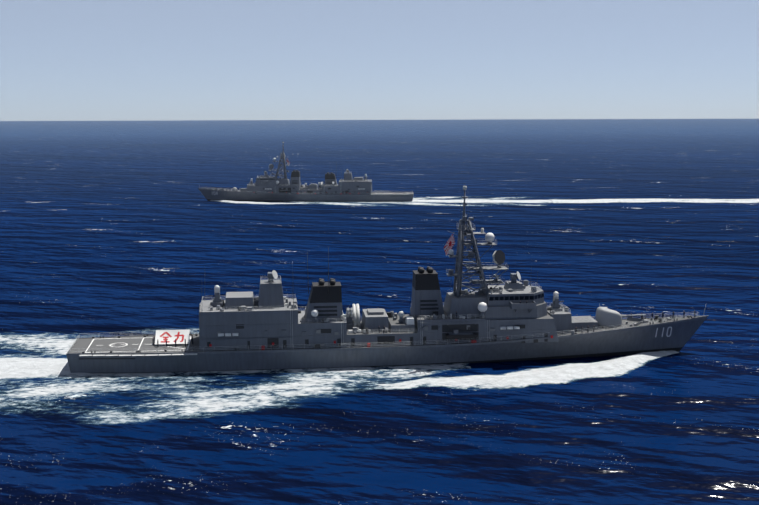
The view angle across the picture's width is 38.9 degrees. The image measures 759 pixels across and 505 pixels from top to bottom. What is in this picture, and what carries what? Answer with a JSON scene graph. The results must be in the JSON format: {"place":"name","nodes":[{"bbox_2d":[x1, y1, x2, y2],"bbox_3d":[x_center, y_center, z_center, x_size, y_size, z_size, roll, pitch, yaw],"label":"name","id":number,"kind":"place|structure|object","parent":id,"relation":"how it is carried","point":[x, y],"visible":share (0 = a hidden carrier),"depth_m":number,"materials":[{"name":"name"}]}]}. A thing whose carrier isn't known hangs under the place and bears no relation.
{"place":"outdoors","nodes":[
{"label":"outdoors","id":0,"kind":"place"},
{"bbox_2d":[0,119,758,504],"bbox_3d":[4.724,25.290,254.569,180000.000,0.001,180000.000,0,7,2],"label":"sea water","id":1,"kind":"structure","parent":0,"point":[682,427],"depth_m":362.58,"materials":[{"name":"blue liquid"}]},
{"bbox_2d":[198,142,413,201],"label":"destroyer","id":2,"kind":"object","parent":1,"relation":"on","point":[275,188],"depth_m":743.43,"materials":[{"name":"grey metal"}]},
{"bbox_2d":[0,328,678,424],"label":"wake","id":3,"kind":"object","parent":1,"relation":"on","point":[22,367],"visible":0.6,"depth_m":234.36,"materials":[{"name":"liquid"}]},
{"bbox_2d":[210,196,552,205],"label":"wake","id":4,"kind":"object","parent":1,"relation":"on","point":[419,201],"depth_m":733.69,"materials":[{"name":"liquid"}]},
{"bbox_2d":[66,186,708,373],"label":"destroyer","id":5,"kind":"object","parent":1,"relation":"on","point":[270,327],"visible":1,"depth_m":247.63,"materials":[{"name":"grey metal"}]},
{"bbox_2d":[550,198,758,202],"bbox_3d":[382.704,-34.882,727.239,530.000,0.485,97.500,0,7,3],"label":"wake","id":6,"kind":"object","parent":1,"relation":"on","point":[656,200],"depth_m":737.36,"materials":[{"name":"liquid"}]},
{"bbox_2d":[0,0,758,146],"bbox_3d":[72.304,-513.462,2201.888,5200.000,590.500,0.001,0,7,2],"label":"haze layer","id":7,"kind":"object","parent":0,"point":[379,68],"depth_m":2220.96,"materials":[{"name":"blue"}]},
{"bbox_2d":[0,0,758,134],"bbox_3d":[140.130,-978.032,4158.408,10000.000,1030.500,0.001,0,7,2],"label":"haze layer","id":8,"kind":"object","parent":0,"point":[381,68],"depth_m":4193.99,"materials":[{"name":"blue"}]},
{"bbox_2d":[0,0,758,127],"bbox_3d":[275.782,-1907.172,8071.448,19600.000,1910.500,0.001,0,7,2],"label":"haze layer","id":9,"kind":"object","parent":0,"point":[377,65],"depth_m":8140.05,"materials":[{"name":"blue"}]},
{"bbox_2d":[0,0,758,168],"bbox_3d":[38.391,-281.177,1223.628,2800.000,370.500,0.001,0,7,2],"label":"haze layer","id":10,"kind":"object","parent":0,"point":[378,78],"depth_m":1234.77,"materials":[{"name":"blue"}]},
{"bbox_2d":[0,0,758,208],"bbox_3d":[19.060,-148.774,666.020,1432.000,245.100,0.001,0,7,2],"label":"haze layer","id":11,"kind":"object","parent":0,"point":[377,87],"depth_m":672.60,"materials":[{"name":"blue"}]},
{"bbox_2d":[0,0,758,120],"label":"sky","id":12,"kind":"structure","parent":0,"point":[497,29],"materials":[{"name":"blue"}]},
{"bbox_2d":[11,119,758,123],"bbox_3d":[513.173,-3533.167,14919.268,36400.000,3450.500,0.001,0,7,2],"label":"horizon","id":13,"kind":"structure","parent":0,"point":[420,122],"depth_m":15133.08,"materials":[{"name":"blue liquid"}]}
]}

